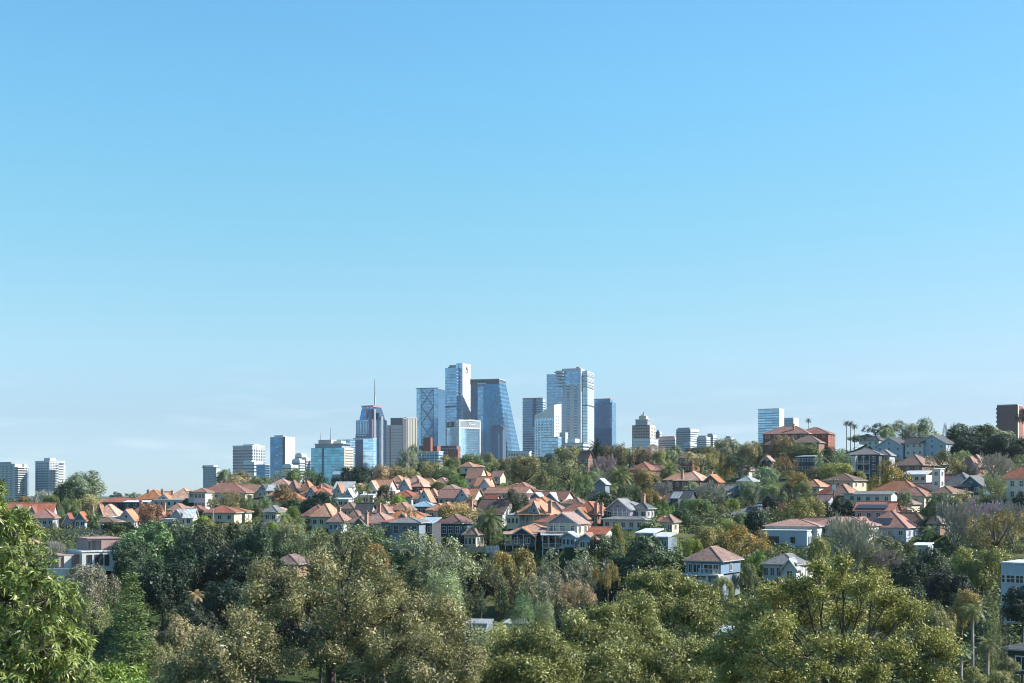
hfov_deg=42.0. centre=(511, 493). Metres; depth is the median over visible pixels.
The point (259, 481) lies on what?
broadleaf tree
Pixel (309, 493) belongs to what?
house
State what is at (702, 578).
garage door
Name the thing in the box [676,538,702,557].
broadleaf tree
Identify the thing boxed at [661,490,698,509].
house
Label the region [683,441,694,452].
office block
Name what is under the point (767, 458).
house
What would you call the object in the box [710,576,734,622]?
broadleaf tree
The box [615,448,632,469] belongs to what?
fig tree
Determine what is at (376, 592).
fig tree
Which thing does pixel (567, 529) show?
house
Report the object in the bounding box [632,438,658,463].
apartment block
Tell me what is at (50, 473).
apartment tower
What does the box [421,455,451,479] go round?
broadleaf tree
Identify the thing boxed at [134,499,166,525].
house
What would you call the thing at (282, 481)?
house
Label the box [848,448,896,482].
balcony flats
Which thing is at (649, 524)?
garden shrub
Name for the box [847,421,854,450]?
slender palm
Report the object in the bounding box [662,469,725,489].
house
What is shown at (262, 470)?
office block
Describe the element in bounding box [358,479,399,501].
house
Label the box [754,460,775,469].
broadleaf tree
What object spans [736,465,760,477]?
house
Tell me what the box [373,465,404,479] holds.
broadleaf tree
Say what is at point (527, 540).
window
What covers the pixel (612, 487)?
slender palm
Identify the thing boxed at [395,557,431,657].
broadleaf tree
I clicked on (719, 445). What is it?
broadleaf tree
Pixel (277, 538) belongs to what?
broadleaf tree
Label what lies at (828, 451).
broadleaf tree
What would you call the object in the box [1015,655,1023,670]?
window
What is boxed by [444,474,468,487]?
broadleaf tree
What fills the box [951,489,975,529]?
broadleaf tree
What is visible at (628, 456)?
gum tree
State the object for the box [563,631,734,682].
gum tree
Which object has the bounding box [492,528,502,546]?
cypress tree
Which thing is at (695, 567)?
window
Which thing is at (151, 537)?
fig tree
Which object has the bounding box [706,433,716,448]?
office block
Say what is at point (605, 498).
garden shrub
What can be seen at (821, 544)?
broadleaf tree
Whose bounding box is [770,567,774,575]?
window
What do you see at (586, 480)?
broadleaf tree
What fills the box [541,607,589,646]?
fig tree
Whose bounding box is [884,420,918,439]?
spreading tree
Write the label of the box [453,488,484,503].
house
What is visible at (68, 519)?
house
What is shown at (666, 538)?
boxy house
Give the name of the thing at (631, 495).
broadleaf tree
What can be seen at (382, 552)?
broadleaf tree
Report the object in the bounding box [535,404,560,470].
office tower
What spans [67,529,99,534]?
fence
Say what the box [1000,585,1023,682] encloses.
fig tree
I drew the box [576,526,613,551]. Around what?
house
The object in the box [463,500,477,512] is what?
house
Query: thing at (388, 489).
broadleaf tree
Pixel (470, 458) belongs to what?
broadleaf tree
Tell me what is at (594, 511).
house
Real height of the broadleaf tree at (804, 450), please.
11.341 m
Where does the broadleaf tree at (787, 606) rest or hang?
on the ground
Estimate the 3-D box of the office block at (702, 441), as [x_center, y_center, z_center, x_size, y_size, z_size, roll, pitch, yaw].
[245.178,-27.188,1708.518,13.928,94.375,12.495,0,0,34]
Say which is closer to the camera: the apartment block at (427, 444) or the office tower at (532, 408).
the apartment block at (427, 444)
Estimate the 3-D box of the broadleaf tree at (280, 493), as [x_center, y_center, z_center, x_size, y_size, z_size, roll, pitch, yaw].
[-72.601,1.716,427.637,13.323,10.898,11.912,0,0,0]
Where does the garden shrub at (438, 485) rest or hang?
on the ground
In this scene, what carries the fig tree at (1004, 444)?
on the ground
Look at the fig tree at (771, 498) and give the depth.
383.33 m
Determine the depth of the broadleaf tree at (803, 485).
414.72 m
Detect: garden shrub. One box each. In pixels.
[16,517,43,530]
[77,658,155,682]
[101,520,116,530]
[110,521,136,534]
[190,515,212,530]
[281,497,301,513]
[299,497,322,513]
[352,496,363,502]
[430,480,447,489]
[476,495,484,507]
[589,490,613,506]
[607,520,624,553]
[638,516,665,532]
[724,498,739,509]
[733,512,747,529]
[744,509,767,533]
[819,503,837,516]
[1011,490,1023,510]
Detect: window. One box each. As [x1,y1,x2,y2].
[87,555,91,563]
[90,540,100,549]
[95,554,102,565]
[105,554,108,565]
[394,526,398,533]
[403,526,407,533]
[442,526,446,533]
[448,526,452,533]
[455,526,459,533]
[514,537,519,543]
[525,538,529,543]
[550,525,555,530]
[580,541,584,547]
[661,540,666,546]
[688,563,693,572]
[692,563,700,572]
[703,564,712,573]
[713,564,718,573]
[764,567,768,575]
[767,536,778,542]
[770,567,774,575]
[776,567,780,576]
[787,570,792,578]
[790,537,794,542]
[898,530,902,535]
[1002,574,1006,582]
[1005,575,1014,582]
[1015,575,1023,583]
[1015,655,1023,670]
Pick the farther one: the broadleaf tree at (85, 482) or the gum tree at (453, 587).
the broadleaf tree at (85, 482)
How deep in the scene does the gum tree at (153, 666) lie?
139.62 m
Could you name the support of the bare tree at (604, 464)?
on the ground
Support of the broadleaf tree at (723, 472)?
on the ground
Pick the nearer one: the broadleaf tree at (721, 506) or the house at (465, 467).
the broadleaf tree at (721, 506)
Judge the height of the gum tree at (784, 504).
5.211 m
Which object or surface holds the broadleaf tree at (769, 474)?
on the ground
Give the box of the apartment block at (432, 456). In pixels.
[417,451,443,472]
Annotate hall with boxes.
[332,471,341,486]
[507,451,531,473]
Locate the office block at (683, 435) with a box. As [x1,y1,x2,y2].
[676,427,698,462]
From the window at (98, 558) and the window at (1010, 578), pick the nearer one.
the window at (1010, 578)
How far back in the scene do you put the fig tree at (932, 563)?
253.25 m
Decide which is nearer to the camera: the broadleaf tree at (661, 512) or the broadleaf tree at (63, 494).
the broadleaf tree at (661, 512)
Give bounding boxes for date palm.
[85,512,104,529]
[469,504,507,546]
[586,439,606,466]
[605,463,632,496]
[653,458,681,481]
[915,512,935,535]
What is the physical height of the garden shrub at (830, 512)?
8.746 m
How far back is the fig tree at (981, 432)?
554.07 m
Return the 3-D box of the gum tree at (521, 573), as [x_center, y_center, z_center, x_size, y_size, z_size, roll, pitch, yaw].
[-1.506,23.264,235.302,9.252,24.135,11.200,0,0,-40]
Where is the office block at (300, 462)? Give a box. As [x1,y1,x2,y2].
[291,458,304,482]
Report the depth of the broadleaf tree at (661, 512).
359.33 m
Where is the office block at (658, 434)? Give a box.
[655,430,661,438]
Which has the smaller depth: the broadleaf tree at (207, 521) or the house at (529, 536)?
the broadleaf tree at (207, 521)
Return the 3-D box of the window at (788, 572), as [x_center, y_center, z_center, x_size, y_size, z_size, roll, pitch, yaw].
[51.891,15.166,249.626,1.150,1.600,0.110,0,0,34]
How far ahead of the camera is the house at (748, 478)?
421.00 m
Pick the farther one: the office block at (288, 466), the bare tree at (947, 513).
the office block at (288, 466)
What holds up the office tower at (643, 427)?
on the ground
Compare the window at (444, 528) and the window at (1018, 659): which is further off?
the window at (444, 528)
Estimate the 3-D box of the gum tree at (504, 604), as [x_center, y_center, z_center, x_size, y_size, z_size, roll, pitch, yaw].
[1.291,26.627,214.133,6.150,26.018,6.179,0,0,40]
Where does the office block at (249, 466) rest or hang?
on the ground
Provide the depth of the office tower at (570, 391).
2307.48 m
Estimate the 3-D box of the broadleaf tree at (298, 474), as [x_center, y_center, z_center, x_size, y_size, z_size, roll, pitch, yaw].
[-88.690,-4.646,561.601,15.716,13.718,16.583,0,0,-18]
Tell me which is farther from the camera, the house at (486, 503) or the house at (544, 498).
the house at (544, 498)
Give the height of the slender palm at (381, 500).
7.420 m
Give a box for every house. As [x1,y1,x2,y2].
[4,503,60,528]
[23,539,41,554]
[41,536,120,587]
[61,513,74,528]
[72,511,90,528]
[90,503,140,527]
[97,516,125,531]
[101,497,151,509]
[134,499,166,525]
[135,489,171,503]
[153,488,190,507]
[162,508,199,526]
[167,503,192,511]
[187,488,213,508]
[193,505,208,512]
[203,505,253,523]
[207,480,259,500]
[256,483,280,501]
[262,505,287,522]
[272,479,300,494]
[273,553,309,577]
[275,493,307,501]
[288,480,332,495]
[300,485,332,500]
[300,503,351,532]
[331,481,358,507]
[341,502,355,514]
[344,510,394,542]
[348,501,381,518]
[357,483,366,494]
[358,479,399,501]
[372,493,390,505]
[372,504,394,514]
[378,516,441,552]
[389,490,416,504]
[389,502,416,511]
[390,509,434,518]
[393,475,406,484]
[398,475,436,491]
[411,489,436,513]
[425,498,473,518]
[430,489,438,503]
[435,514,486,545]
[436,489,459,503]
[437,477,455,485]
[438,485,461,490]
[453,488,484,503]
[459,462,484,473]
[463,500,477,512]
[465,467,490,483]
[467,476,496,491]
[473,496,515,526]
[483,487,543,498]
[485,494,500,497]
[491,470,506,483]
[503,523,550,551]
[506,482,535,488]
[506,499,565,528]
[516,493,531,506]
[527,496,554,503]
[531,491,574,504]
[533,511,590,558]
[559,497,585,506]
[562,501,606,526]
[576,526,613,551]
[577,451,594,471]
[585,490,613,500]
[593,478,611,494]
[600,493,656,530]
[628,462,665,477]
[635,528,677,551]
[656,514,681,532]
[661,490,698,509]
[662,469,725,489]
[680,546,743,600]
[725,485,739,497]
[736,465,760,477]
[736,476,762,489]
[759,553,815,581]
[760,518,823,549]
[761,455,775,467]
[803,516,881,541]
[804,479,829,494]
[815,473,867,490]
[815,484,857,505]
[841,491,898,503]
[852,501,914,520]
[858,434,872,444]
[858,510,923,541]
[866,435,905,460]
[870,468,944,507]
[893,454,948,476]
[897,499,921,511]
[903,434,962,457]
[903,470,931,481]
[926,516,951,534]
[929,486,972,500]
[944,472,989,495]
[955,454,993,475]
[999,465,1023,498]
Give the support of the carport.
on the ground
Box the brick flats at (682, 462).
[677,451,699,471]
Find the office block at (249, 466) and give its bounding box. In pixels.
[243,460,262,484]
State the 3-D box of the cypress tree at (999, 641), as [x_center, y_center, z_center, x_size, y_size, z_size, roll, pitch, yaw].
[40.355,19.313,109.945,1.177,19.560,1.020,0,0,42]
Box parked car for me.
[746,507,759,510]
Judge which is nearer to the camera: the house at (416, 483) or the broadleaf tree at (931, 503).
the broadleaf tree at (931, 503)
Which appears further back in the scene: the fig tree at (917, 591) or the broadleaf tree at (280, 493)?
the broadleaf tree at (280, 493)
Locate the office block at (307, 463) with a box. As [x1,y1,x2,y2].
[302,457,310,478]
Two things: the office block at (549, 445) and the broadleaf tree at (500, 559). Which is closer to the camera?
the broadleaf tree at (500, 559)
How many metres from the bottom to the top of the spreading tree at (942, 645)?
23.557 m
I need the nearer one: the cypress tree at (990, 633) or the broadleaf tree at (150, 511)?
the cypress tree at (990, 633)
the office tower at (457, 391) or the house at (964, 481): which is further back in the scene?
the office tower at (457, 391)
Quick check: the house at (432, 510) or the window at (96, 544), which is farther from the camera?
the house at (432, 510)
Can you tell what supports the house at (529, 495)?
on the ground
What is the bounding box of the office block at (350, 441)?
[337,439,354,466]
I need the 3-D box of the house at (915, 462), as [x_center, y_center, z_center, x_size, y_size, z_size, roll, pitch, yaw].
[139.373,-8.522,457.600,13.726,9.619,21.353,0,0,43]
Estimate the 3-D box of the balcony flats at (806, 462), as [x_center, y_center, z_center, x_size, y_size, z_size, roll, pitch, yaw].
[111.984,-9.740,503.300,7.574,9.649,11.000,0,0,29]
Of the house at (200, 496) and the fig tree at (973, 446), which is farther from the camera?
the fig tree at (973, 446)
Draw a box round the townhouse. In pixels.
[1000,643,1023,674]
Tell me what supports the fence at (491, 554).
on the ground
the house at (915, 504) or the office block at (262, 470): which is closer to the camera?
the house at (915, 504)
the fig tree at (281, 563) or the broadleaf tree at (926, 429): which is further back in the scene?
the broadleaf tree at (926, 429)
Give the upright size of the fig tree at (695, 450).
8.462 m
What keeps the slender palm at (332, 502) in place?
on the ground
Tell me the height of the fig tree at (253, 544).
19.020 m
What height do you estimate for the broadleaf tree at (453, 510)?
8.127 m
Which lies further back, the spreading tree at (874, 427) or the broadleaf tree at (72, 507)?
the spreading tree at (874, 427)
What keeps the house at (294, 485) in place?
on the ground
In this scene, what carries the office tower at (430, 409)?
on the ground
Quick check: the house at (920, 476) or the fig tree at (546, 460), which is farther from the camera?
the fig tree at (546, 460)
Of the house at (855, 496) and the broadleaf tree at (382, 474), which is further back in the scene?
the broadleaf tree at (382, 474)
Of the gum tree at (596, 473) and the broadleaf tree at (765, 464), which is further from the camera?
the gum tree at (596, 473)
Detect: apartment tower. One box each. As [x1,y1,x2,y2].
[0,462,28,500]
[35,458,65,499]
[202,465,220,487]
[758,408,783,450]
[784,417,798,426]
[996,404,1022,441]
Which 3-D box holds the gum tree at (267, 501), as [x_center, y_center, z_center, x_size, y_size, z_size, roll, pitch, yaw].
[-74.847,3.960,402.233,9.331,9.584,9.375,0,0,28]
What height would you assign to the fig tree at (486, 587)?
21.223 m
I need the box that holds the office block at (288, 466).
[282,464,298,478]
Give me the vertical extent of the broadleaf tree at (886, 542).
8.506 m
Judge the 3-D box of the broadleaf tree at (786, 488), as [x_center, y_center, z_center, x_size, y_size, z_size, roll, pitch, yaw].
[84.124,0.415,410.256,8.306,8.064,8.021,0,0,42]
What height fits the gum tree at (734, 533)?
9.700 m
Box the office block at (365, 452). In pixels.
[353,438,376,468]
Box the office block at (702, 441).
[696,435,710,447]
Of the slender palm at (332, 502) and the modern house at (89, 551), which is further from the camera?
the slender palm at (332, 502)
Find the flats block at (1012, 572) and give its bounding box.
[1000,559,1023,623]
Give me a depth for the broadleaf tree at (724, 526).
304.02 m
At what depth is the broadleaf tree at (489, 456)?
647.56 m
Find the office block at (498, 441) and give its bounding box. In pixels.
[490,425,505,458]
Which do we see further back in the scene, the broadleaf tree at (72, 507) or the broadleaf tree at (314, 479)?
the broadleaf tree at (314, 479)
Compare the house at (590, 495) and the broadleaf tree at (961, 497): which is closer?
the broadleaf tree at (961, 497)
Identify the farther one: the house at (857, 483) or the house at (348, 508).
the house at (857, 483)
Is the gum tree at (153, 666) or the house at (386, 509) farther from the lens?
the house at (386, 509)
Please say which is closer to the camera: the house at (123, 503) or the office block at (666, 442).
the house at (123, 503)
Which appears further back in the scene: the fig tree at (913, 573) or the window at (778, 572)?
the window at (778, 572)
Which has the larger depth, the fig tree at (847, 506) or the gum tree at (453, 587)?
the fig tree at (847, 506)
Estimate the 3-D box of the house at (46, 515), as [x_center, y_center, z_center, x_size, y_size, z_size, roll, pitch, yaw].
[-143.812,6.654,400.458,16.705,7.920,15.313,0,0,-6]
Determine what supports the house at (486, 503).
on the ground
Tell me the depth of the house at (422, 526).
286.23 m
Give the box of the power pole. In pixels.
[830,478,837,499]
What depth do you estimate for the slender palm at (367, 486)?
445.56 m
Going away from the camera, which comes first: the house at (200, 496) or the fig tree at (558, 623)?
the fig tree at (558, 623)
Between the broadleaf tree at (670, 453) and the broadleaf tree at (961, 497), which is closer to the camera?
the broadleaf tree at (961, 497)
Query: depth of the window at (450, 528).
298.91 m
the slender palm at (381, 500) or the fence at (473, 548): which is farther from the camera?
the slender palm at (381, 500)
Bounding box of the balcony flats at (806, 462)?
[795,455,822,476]
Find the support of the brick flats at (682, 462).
on the ground
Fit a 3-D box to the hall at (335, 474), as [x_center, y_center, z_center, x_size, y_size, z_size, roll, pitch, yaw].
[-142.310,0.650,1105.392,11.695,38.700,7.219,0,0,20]
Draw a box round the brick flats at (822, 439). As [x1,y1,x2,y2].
[762,423,836,456]
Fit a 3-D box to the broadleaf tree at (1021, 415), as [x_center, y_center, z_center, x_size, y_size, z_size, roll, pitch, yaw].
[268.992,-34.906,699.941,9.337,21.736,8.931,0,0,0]
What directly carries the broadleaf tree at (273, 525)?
on the ground
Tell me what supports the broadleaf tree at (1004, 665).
on the ground
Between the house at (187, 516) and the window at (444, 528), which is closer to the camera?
the window at (444, 528)
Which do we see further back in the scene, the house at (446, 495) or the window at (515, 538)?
the house at (446, 495)
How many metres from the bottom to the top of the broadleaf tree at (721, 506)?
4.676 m
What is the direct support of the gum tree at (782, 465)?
on the ground
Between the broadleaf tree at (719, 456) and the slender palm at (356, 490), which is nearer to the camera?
the slender palm at (356, 490)
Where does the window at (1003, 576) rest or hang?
in the flats block at (1012, 572)
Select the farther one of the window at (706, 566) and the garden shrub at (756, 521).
the garden shrub at (756, 521)
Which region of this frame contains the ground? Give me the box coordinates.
[0,444,1023,682]
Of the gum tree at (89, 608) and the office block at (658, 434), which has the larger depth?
the office block at (658, 434)
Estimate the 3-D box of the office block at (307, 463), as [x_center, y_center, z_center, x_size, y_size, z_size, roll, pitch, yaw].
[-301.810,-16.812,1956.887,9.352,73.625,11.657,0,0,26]
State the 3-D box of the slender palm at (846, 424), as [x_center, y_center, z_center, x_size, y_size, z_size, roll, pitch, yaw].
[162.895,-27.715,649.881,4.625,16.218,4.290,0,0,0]
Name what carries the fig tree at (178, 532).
on the ground
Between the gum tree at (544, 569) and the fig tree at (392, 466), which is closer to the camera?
the gum tree at (544, 569)
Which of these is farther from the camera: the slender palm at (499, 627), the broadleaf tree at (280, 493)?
the broadleaf tree at (280, 493)
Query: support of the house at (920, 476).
on the ground
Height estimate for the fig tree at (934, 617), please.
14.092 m
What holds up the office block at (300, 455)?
on the ground
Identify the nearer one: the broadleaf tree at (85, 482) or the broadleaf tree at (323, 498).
the broadleaf tree at (323, 498)
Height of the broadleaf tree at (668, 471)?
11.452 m
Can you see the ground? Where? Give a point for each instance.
(569, 553)
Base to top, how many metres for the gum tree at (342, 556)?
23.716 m
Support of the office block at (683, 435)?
on the ground
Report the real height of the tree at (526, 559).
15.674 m
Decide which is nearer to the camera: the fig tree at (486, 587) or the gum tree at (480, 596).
the gum tree at (480, 596)
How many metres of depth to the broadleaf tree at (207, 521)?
273.80 m
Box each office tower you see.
[232,444,264,483]
[270,435,294,483]
[311,428,352,485]
[355,381,386,473]
[386,418,405,469]
[404,417,416,466]
[416,388,444,474]
[445,363,470,419]
[445,419,480,463]
[470,379,519,459]
[522,398,545,456]
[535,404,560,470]
[547,367,593,468]
[594,398,615,467]
[632,412,654,448]
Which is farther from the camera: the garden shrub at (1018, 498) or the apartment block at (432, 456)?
the apartment block at (432, 456)
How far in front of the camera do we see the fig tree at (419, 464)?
636.22 m
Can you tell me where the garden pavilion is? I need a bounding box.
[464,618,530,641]
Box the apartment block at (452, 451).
[441,446,460,466]
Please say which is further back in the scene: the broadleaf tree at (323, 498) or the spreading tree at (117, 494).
the spreading tree at (117, 494)
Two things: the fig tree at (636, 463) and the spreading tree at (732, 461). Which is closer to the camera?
the spreading tree at (732, 461)
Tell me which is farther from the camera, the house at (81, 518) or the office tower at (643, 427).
the office tower at (643, 427)
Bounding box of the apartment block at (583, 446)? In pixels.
[565,439,591,465]
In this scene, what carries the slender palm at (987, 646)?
on the ground
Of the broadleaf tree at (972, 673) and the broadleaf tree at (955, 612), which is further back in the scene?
the broadleaf tree at (955, 612)
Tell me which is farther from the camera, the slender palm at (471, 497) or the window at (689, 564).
the slender palm at (471, 497)
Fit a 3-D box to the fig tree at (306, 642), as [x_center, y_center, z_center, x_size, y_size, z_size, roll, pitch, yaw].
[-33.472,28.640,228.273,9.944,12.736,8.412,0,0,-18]
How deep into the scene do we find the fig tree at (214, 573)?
227.98 m
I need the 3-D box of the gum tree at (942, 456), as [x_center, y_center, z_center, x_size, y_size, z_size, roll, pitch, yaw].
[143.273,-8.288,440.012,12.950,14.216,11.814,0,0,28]
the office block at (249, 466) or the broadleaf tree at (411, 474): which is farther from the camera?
the office block at (249, 466)
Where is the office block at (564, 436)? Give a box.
[559,432,567,452]
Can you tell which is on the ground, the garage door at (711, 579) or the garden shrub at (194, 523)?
the garden shrub at (194, 523)
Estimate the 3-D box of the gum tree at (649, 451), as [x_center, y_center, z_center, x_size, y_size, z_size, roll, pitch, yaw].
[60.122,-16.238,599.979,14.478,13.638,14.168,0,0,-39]
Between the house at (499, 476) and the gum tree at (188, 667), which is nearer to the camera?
the gum tree at (188, 667)
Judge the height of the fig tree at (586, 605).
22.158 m
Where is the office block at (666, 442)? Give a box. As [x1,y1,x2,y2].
[658,436,675,453]
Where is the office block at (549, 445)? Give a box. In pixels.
[541,437,561,469]
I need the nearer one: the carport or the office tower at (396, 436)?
the carport
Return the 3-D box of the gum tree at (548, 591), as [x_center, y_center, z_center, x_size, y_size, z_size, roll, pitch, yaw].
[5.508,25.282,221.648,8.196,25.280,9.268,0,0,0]
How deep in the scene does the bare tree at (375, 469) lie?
638.14 m
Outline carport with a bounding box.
[914,542,933,554]
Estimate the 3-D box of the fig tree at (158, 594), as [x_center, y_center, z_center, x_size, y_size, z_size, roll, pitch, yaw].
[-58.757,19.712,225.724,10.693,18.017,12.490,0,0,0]
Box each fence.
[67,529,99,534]
[460,546,485,557]
[485,545,498,556]
[489,551,530,561]
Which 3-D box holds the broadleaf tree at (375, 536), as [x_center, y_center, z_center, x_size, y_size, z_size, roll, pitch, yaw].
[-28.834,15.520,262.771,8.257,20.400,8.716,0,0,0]
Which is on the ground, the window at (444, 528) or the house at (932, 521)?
the house at (932, 521)
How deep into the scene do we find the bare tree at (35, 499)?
519.15 m
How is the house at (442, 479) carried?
on the ground
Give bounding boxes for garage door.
[694,577,705,585]
[710,578,716,595]
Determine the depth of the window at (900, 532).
326.77 m
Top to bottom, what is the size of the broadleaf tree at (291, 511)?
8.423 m
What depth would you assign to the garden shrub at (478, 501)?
351.07 m
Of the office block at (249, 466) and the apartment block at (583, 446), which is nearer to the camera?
the apartment block at (583, 446)
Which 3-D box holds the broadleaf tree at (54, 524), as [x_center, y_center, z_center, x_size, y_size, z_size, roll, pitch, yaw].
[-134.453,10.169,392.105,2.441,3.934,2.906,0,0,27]
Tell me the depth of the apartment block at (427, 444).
1297.04 m
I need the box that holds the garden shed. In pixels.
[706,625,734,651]
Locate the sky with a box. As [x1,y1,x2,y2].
[0,0,1023,495]
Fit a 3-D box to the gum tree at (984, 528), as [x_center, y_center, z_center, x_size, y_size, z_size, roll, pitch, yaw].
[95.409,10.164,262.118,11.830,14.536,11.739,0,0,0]
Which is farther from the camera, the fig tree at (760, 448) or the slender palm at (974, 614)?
the fig tree at (760, 448)
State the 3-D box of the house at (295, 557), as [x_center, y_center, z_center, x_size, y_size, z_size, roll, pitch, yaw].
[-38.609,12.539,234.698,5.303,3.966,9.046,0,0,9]
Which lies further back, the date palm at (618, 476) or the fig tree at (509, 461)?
the fig tree at (509, 461)
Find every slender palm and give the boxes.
[186,589,202,680]
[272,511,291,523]
[290,517,307,529]
[325,493,339,506]
[353,483,366,498]
[361,483,374,500]
[374,525,390,537]
[375,496,388,505]
[464,494,476,504]
[491,620,509,682]
[610,481,619,491]
[843,421,848,450]
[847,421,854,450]
[851,423,857,449]
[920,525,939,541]
[954,644,971,682]
[959,602,986,681]
[973,636,1003,675]
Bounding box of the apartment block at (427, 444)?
[419,437,440,450]
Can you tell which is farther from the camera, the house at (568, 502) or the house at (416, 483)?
the house at (416, 483)
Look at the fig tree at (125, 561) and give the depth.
237.62 m
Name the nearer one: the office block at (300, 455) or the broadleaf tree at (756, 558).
the broadleaf tree at (756, 558)
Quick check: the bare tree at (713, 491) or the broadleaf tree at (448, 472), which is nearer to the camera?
the bare tree at (713, 491)
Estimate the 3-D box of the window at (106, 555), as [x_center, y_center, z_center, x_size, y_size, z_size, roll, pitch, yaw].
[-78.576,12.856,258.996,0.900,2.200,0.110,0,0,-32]
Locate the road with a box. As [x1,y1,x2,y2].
[703,489,770,517]
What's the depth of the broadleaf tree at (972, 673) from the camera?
95.05 m
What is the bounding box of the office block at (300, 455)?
[295,453,305,458]
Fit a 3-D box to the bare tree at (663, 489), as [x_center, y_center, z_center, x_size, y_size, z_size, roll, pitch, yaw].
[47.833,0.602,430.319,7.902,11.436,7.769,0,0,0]
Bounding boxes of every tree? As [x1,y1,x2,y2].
[0,478,104,682]
[18,496,33,502]
[29,490,53,502]
[42,495,64,510]
[43,539,66,558]
[50,479,84,512]
[50,522,59,530]
[53,469,106,504]
[57,508,64,527]
[59,497,67,518]
[63,498,81,516]
[64,563,121,663]
[72,596,113,667]
[79,493,102,518]
[104,567,163,682]
[109,491,127,497]
[110,538,163,618]
[115,518,177,569]
[128,492,141,497]
[133,558,195,654]
[137,502,170,528]
[137,641,177,677]
[142,612,213,673]
[143,601,292,682]
[154,517,202,560]
[158,601,225,682]
[162,540,231,598]
[190,520,249,573]
[190,577,248,670]
[197,509,206,518]
[200,517,222,541]
[200,546,269,644]
[206,488,246,507]
[212,470,255,485]
[215,468,231,483]
[229,523,288,579]
[233,581,285,682]
[234,543,432,682]
[239,498,259,518]
[246,493,280,519]
[249,474,270,485]
[250,557,292,682]
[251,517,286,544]
[264,520,281,543]
[265,482,303,506]
[269,469,299,483]
[270,619,313,675]
[272,519,312,595]
[284,467,319,485]
[284,504,307,528]
[285,522,333,620]
[290,625,346,682]
[310,471,330,485]
[310,518,372,637]
[312,491,337,506]
[331,466,372,485]
[340,619,385,682]
[345,523,384,576]
[359,575,411,682]
[361,592,497,682]
[364,542,390,630]
[369,462,384,478]
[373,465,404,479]
[376,484,394,502]
[377,527,481,682]
[387,462,408,478]
[390,494,410,504]
[392,467,421,478]
[395,444,427,469]
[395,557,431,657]
[403,507,416,516]
[412,458,438,477]
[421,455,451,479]
[424,562,465,670]
[431,465,458,480]
[436,501,477,520]
[442,455,460,474]
[443,578,487,645]
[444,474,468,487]
[455,453,490,472]
[459,561,503,645]
[469,622,509,681]
[471,558,532,620]
[471,615,592,682]
[477,451,494,465]
[486,458,508,472]
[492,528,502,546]
[492,549,517,617]
[499,457,525,474]
[499,583,541,682]
[503,544,536,610]
[504,454,552,487]
[507,487,528,512]
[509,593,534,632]
[522,571,565,619]
[530,453,558,470]
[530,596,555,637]
[537,542,614,606]
[538,459,595,490]
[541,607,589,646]
[548,442,581,482]
[550,591,680,663]
[557,580,597,610]
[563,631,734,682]
[574,474,594,498]
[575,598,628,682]
[584,534,624,570]
[584,564,650,609]
[586,467,605,482]
[589,452,620,480]
[591,560,620,604]
[593,443,627,474]
[600,533,686,598]
[610,484,642,502]
[611,563,731,676]
[614,441,646,468]
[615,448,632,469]
[625,455,651,464]
[625,467,661,491]
[630,444,665,463]
[642,488,661,506]
[650,449,672,465]
[650,480,672,497]
[650,497,670,517]
[657,444,681,464]
[666,504,675,514]
[670,533,682,560]
[672,507,700,525]
[673,498,697,509]
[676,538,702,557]
[682,481,704,498]
[683,497,715,516]
[684,452,718,473]
[685,447,707,456]
[687,480,731,503]
[689,526,733,552]
[693,549,969,682]
[701,445,725,468]
[709,521,772,562]
[710,436,740,462]
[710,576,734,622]
[713,501,729,514]
[713,517,747,544]
[718,461,734,479]
[722,456,753,478]
[735,562,761,596]
[736,441,758,464]
[739,480,766,505]
[741,550,765,576]
[745,466,779,486]
[751,442,762,458]
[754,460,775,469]
[758,453,798,482]
[758,484,787,502]
[762,494,784,510]
[769,435,795,458]
[771,577,806,640]
[775,442,819,464]
[777,502,792,512]
[778,482,798,502]
[783,496,826,519]
[785,470,810,495]
[793,480,817,501]
[800,536,830,578]
[802,466,825,480]
[811,511,884,576]
[814,448,850,471]
[818,445,840,463]
[820,460,866,480]
[829,496,854,516]
[846,434,867,441]
[851,540,884,573]
[861,423,889,434]
[867,533,919,564]
[868,458,912,489]
[870,545,904,579]
[876,584,926,646]
[877,427,902,439]
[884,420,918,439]
[887,559,941,596]
[897,491,912,511]
[904,416,939,439]
[904,546,950,582]
[909,600,955,665]
[923,568,976,607]
[924,448,966,473]
[925,492,954,519]
[932,496,987,554]
[937,592,985,644]
[945,423,993,452]
[946,588,983,648]
[949,544,1012,595]
[950,436,993,456]
[950,491,1012,547]
[951,450,972,466]
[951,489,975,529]
[960,664,994,682]
[965,509,1023,573]
[969,451,1016,481]
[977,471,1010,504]
[983,603,1002,677]
[985,426,1017,454]
[987,433,1023,460]
[987,670,1013,682]
[988,499,1023,546]
[994,611,1008,677]
[996,656,1021,682]
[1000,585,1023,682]
[1014,408,1023,423]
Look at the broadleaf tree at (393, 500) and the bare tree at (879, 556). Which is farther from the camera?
the broadleaf tree at (393, 500)
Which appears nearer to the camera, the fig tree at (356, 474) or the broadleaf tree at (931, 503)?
the broadleaf tree at (931, 503)
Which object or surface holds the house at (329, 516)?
on the ground
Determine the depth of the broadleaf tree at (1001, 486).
371.40 m
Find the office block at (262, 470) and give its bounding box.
[256,464,269,482]
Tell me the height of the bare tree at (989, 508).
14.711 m
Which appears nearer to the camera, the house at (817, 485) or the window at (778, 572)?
the window at (778, 572)
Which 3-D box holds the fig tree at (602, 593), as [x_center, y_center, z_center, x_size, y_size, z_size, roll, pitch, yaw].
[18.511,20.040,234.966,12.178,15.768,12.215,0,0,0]
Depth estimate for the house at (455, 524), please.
298.71 m

